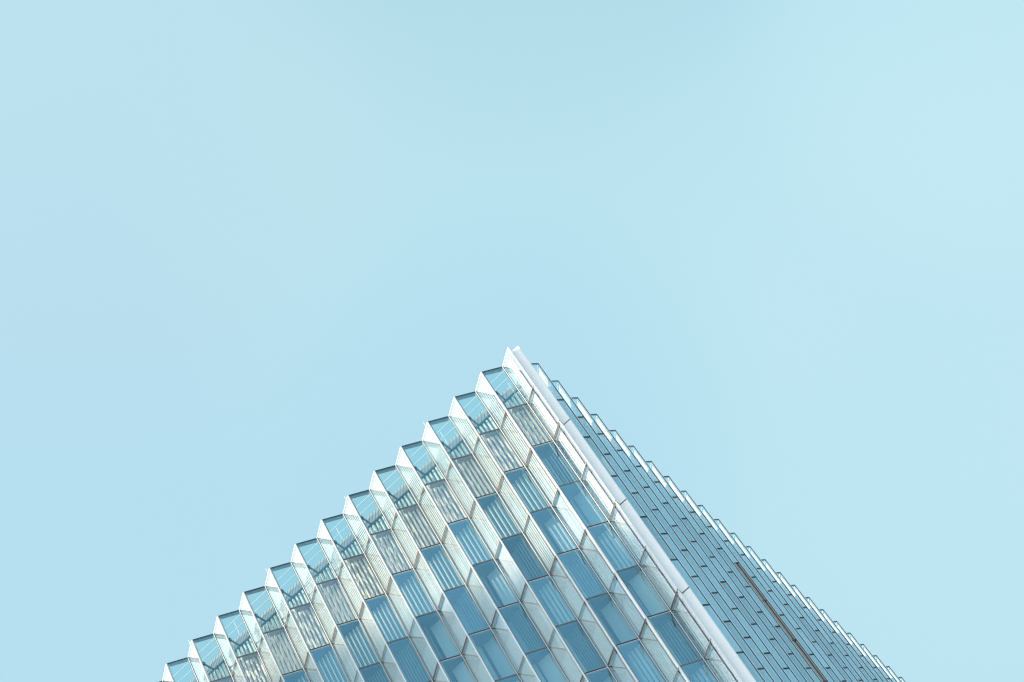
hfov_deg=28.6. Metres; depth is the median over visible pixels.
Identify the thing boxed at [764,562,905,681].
window frames
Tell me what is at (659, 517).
narrow window
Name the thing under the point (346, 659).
bay window
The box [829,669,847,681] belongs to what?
narrow window
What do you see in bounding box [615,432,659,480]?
narrow window
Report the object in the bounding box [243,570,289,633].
bay window
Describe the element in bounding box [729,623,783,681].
narrow window
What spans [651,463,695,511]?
narrow window
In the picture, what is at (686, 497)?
narrow window
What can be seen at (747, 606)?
narrow window
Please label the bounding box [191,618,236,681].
bay window
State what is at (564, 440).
bay window
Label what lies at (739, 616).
narrow window
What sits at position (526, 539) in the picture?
bay window
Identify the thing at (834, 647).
narrow window
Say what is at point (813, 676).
narrow window
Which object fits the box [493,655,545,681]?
bay window
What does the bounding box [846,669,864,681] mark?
narrow window
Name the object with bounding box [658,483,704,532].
narrow window
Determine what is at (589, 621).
bay window
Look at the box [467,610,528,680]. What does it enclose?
bay window
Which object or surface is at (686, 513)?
narrow window
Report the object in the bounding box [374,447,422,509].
bay window
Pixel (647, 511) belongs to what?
narrow window
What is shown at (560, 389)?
narrow window
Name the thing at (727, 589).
narrow window
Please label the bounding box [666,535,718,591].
narrow window
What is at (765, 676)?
narrow window
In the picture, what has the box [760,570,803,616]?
narrow window
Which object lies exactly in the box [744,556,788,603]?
narrow window
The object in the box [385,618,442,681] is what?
bay window
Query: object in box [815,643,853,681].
narrow window
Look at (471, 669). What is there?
bay window
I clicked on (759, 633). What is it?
narrow window
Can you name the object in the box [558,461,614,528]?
bay window
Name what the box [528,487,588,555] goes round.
bay window
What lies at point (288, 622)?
bay window
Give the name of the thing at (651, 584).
bay window
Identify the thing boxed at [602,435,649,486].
narrow window
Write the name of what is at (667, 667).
bay window
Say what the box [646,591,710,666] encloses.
bay window
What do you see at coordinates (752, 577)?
narrow window
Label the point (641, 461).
narrow window
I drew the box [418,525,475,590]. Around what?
bay window
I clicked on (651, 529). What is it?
narrow window
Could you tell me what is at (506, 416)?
bay window
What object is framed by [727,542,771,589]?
narrow window
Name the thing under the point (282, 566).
bay window
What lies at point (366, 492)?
bay window
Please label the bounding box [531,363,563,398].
narrow window
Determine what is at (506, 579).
bay window
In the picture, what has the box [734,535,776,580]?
narrow window
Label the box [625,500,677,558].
narrow window
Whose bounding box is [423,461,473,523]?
bay window
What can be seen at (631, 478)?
narrow window
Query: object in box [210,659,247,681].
bay window
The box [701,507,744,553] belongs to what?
narrow window
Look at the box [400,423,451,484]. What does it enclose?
bay window
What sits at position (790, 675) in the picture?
narrow window
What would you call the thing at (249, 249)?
sky
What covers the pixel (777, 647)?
narrow window
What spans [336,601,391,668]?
bay window
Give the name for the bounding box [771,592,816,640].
narrow window
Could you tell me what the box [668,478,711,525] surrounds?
narrow window
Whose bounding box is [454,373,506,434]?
bay window
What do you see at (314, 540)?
bay window
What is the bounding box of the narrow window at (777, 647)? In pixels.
[774,641,814,681]
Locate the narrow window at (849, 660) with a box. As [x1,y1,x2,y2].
[847,657,874,681]
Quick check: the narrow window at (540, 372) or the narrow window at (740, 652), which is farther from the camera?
the narrow window at (540, 372)
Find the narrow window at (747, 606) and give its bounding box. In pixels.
[743,599,793,652]
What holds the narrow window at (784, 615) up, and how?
in the glass tower
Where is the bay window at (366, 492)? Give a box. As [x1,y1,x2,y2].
[347,472,396,534]
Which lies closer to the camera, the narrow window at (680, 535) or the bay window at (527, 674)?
the bay window at (527, 674)
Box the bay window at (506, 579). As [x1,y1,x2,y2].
[471,540,530,608]
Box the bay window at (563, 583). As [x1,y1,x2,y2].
[526,556,587,626]
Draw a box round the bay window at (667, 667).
[614,618,681,681]
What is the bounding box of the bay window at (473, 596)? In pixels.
[442,566,500,634]
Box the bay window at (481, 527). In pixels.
[446,499,503,565]
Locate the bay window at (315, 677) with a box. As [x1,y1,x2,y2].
[281,652,330,681]
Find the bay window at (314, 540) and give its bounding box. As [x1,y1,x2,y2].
[295,521,343,583]
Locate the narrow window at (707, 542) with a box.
[703,535,750,585]
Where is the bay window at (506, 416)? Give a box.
[478,410,529,472]
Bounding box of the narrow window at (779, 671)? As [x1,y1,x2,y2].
[768,655,799,681]
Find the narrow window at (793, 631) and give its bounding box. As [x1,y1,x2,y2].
[783,617,829,666]
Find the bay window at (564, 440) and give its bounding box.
[531,421,587,486]
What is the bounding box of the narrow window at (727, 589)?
[724,583,775,637]
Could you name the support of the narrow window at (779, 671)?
in the glass tower
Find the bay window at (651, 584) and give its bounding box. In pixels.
[615,545,676,617]
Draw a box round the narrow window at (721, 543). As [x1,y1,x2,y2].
[711,528,756,576]
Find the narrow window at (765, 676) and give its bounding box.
[762,671,771,681]
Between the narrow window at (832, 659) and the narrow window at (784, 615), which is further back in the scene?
the narrow window at (832, 659)
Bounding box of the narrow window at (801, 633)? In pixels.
[800,630,846,680]
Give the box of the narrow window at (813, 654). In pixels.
[809,653,835,681]
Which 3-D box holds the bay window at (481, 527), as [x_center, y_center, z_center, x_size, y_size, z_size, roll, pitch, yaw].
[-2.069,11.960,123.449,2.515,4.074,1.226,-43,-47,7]
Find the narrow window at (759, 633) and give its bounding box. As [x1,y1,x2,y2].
[755,625,807,681]
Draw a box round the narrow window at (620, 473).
[609,456,658,508]
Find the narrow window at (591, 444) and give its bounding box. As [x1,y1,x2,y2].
[589,438,638,491]
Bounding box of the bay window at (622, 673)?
[583,647,643,681]
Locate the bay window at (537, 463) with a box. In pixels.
[503,447,559,512]
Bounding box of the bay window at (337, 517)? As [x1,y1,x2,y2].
[321,496,369,559]
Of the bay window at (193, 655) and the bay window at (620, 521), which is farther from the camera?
the bay window at (193, 655)
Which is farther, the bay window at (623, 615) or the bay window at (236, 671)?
the bay window at (236, 671)
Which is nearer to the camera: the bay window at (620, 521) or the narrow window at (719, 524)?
the bay window at (620, 521)
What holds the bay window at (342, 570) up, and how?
in the glass tower
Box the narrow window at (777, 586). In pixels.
[775,583,818,629]
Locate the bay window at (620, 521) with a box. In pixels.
[586,502,644,571]
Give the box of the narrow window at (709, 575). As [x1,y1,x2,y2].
[706,568,756,622]
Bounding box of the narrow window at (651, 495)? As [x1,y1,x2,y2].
[648,489,696,540]
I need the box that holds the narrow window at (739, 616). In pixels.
[736,610,789,667]
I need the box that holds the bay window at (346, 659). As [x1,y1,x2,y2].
[308,626,363,681]
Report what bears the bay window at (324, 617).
in the glass tower
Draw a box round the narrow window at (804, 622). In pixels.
[802,619,847,666]
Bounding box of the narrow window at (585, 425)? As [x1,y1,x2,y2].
[582,418,630,469]
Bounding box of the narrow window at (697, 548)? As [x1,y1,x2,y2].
[695,543,744,596]
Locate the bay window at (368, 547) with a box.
[342,536,391,599]
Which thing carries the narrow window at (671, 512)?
in the glass tower
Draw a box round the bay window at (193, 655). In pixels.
[166,641,210,681]
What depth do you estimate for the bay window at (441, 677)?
119.54 m
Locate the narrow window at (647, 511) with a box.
[637,495,687,549]
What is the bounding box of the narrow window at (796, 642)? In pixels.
[779,628,827,681]
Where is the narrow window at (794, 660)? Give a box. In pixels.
[792,656,821,681]
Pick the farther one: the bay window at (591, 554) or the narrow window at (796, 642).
the narrow window at (796, 642)
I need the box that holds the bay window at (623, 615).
[584,573,649,645]
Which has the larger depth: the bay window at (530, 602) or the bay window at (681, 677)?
the bay window at (530, 602)
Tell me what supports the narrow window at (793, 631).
in the glass tower
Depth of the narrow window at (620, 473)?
126.26 m
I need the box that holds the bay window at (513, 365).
[481,348,532,408]
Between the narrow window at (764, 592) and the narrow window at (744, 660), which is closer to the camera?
the narrow window at (744, 660)
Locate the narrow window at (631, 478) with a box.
[629,472,677,524]
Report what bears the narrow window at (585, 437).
in the glass tower
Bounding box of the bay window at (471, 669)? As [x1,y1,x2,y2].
[438,635,498,681]
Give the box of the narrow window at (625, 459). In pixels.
[621,452,668,502]
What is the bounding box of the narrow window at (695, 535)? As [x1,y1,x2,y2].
[685,520,732,570]
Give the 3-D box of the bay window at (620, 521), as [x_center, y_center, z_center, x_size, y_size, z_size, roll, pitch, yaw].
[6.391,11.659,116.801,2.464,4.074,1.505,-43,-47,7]
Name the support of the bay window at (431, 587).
in the glass tower
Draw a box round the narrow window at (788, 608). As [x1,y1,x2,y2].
[787,606,831,653]
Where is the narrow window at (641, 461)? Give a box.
[633,448,677,496]
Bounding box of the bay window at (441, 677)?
[427,662,454,681]
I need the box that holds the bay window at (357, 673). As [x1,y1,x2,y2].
[354,670,370,681]
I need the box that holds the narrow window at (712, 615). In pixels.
[708,606,764,667]
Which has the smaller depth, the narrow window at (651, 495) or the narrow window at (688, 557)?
the narrow window at (688, 557)
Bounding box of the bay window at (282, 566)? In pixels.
[269,546,315,608]
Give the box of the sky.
[0,0,1023,681]
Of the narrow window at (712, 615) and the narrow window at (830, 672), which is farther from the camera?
the narrow window at (830, 672)
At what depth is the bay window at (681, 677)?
109.24 m
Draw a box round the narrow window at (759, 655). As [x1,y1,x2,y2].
[749,639,791,681]
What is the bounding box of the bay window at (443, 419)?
[427,398,478,459]
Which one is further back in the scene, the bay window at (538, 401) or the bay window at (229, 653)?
the bay window at (229, 653)
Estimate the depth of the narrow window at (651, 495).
129.47 m
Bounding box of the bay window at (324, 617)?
[288,586,336,650]
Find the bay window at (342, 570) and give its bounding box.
[315,561,364,625]
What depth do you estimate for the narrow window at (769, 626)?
128.50 m
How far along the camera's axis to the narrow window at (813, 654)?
133.13 m
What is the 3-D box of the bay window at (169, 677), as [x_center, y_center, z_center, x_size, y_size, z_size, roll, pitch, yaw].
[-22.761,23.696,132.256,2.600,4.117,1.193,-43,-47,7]
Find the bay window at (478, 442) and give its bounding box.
[450,435,502,497]
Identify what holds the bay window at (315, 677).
in the glass tower
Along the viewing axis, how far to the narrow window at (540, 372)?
130.49 m
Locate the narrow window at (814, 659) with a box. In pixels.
[812,656,841,681]
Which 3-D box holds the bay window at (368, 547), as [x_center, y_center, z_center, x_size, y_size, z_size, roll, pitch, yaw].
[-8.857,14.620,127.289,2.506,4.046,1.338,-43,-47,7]
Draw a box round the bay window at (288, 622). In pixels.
[262,610,309,675]
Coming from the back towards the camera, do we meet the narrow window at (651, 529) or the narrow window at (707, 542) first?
the narrow window at (707, 542)
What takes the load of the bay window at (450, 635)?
in the glass tower
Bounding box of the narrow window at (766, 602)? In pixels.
[749,588,797,639]
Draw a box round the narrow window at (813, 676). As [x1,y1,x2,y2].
[809,669,828,681]
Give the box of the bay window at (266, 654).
[235,634,282,681]
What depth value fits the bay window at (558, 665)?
115.30 m
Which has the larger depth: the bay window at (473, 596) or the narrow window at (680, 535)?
the narrow window at (680, 535)
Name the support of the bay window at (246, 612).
in the glass tower
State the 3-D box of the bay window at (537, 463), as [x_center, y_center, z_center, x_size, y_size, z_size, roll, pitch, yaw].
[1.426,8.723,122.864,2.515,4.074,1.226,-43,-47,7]
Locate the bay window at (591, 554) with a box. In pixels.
[556,529,617,598]
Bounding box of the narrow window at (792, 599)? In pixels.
[790,596,834,642]
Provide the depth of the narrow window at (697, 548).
128.19 m
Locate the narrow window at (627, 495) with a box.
[617,477,667,532]
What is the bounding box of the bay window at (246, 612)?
[217,594,262,657]
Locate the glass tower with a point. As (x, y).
(537, 528)
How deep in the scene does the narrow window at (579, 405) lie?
133.68 m
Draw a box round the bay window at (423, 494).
[396,486,447,549]
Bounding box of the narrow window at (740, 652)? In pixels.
[736,651,765,681]
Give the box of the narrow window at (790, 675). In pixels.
[787,670,796,681]
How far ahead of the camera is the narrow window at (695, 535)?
132.71 m
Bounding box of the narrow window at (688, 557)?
[686,552,737,607]
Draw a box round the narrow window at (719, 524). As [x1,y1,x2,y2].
[717,521,760,567]
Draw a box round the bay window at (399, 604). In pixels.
[363,576,419,642]
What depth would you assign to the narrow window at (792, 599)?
148.55 m
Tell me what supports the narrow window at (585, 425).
in the glass tower
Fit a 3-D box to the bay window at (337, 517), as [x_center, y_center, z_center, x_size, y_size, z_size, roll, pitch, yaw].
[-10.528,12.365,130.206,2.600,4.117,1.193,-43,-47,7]
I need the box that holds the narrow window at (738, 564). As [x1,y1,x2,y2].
[721,550,767,600]
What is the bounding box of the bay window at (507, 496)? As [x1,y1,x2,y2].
[474,473,531,539]
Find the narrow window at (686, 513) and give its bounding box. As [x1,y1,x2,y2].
[676,498,722,547]
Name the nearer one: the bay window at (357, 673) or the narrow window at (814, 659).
the bay window at (357, 673)
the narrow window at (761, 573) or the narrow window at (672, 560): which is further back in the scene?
the narrow window at (761, 573)
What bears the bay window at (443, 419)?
in the glass tower
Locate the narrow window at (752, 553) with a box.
[749,547,791,593]
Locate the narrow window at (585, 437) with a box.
[583,436,617,474]
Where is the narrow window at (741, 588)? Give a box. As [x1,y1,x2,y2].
[731,573,780,625]
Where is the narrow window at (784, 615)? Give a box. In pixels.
[779,614,814,653]
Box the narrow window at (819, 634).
[818,632,862,679]
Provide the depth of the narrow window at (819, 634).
145.64 m
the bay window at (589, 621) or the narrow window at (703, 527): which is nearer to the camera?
the bay window at (589, 621)
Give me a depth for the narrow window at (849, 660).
149.17 m
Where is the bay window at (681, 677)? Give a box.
[673,667,692,681]
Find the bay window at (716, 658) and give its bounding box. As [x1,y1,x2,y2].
[679,639,740,681]
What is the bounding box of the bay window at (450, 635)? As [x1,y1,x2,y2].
[414,593,472,661]
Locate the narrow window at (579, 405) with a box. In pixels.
[577,399,622,449]
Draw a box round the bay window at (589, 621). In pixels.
[554,601,617,673]
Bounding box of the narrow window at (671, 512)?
[667,504,714,555]
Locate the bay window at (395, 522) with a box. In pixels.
[369,511,419,575]
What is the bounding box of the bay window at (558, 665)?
[523,627,586,681]
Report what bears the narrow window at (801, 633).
in the glass tower
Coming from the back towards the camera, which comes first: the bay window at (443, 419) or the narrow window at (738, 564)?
the narrow window at (738, 564)
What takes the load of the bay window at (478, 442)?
in the glass tower
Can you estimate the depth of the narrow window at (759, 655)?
116.17 m
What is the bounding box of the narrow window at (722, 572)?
[713,558,762,610]
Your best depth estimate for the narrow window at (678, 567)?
115.83 m
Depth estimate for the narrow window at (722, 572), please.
129.76 m
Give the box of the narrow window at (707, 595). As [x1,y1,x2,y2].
[697,578,750,636]
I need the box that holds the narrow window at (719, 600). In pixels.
[717,594,769,651]
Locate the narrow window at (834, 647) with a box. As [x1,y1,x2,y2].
[833,644,869,681]
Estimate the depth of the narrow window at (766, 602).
133.26 m
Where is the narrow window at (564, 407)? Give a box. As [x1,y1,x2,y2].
[562,401,610,453]
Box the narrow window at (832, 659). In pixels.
[831,656,858,681]
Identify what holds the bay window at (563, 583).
in the glass tower
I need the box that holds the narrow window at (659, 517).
[657,511,707,565]
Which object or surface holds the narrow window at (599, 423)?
in the glass tower
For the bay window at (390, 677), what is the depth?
122.61 m
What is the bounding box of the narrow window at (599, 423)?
[596,416,641,465]
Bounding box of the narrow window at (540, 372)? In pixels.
[538,366,584,416]
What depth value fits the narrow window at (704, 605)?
112.35 m
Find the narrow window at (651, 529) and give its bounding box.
[646,518,698,575]
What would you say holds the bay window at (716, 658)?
in the glass tower
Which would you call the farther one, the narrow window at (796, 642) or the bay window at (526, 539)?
the narrow window at (796, 642)
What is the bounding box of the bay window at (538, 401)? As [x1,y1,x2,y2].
[505,385,557,446]
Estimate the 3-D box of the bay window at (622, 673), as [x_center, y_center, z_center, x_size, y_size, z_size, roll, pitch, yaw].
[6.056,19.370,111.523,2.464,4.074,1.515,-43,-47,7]
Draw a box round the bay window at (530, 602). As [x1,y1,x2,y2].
[496,582,557,653]
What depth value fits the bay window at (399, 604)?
124.70 m
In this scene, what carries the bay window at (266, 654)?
in the glass tower
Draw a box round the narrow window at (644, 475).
[640,468,686,517]
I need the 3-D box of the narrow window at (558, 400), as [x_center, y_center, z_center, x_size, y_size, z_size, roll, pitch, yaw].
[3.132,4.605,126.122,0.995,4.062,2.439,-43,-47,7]
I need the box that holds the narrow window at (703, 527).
[694,513,738,561]
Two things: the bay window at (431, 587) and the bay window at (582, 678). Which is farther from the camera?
the bay window at (431, 587)
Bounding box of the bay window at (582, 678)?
[580,674,590,681]
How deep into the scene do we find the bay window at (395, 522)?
127.31 m
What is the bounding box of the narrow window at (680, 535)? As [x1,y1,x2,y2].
[676,527,725,580]
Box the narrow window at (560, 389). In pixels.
[558,383,603,432]
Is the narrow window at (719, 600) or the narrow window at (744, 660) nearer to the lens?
the narrow window at (744, 660)
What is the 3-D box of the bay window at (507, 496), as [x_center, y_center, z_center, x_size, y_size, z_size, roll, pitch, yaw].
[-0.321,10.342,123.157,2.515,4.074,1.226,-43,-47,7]
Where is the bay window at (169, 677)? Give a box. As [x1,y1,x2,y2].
[159,665,174,681]
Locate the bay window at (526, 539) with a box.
[500,514,558,581]
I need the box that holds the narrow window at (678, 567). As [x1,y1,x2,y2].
[676,561,730,620]
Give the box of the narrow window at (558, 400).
[557,399,589,435]
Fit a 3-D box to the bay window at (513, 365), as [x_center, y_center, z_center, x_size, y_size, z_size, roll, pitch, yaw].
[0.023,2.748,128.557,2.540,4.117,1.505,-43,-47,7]
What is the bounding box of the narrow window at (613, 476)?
[610,475,647,515]
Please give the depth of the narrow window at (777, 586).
146.98 m
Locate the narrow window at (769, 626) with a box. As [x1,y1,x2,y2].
[761,613,810,666]
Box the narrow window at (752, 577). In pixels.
[751,576,783,613]
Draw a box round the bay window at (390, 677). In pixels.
[357,644,412,681]
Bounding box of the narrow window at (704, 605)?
[687,588,744,651]
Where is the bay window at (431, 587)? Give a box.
[391,551,446,617]
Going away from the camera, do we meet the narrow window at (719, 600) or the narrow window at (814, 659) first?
the narrow window at (719, 600)
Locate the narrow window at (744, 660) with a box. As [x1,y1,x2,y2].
[742,654,774,681]
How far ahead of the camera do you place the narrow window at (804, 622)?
144.02 m
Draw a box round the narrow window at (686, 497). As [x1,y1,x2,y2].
[685,492,728,539]
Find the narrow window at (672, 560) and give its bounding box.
[670,559,709,603]
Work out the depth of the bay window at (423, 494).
127.06 m
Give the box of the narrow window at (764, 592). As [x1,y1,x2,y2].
[755,578,800,627]
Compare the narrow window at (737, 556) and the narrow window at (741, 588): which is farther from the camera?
the narrow window at (737, 556)
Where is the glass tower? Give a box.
[159,346,905,681]
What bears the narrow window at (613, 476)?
in the glass tower

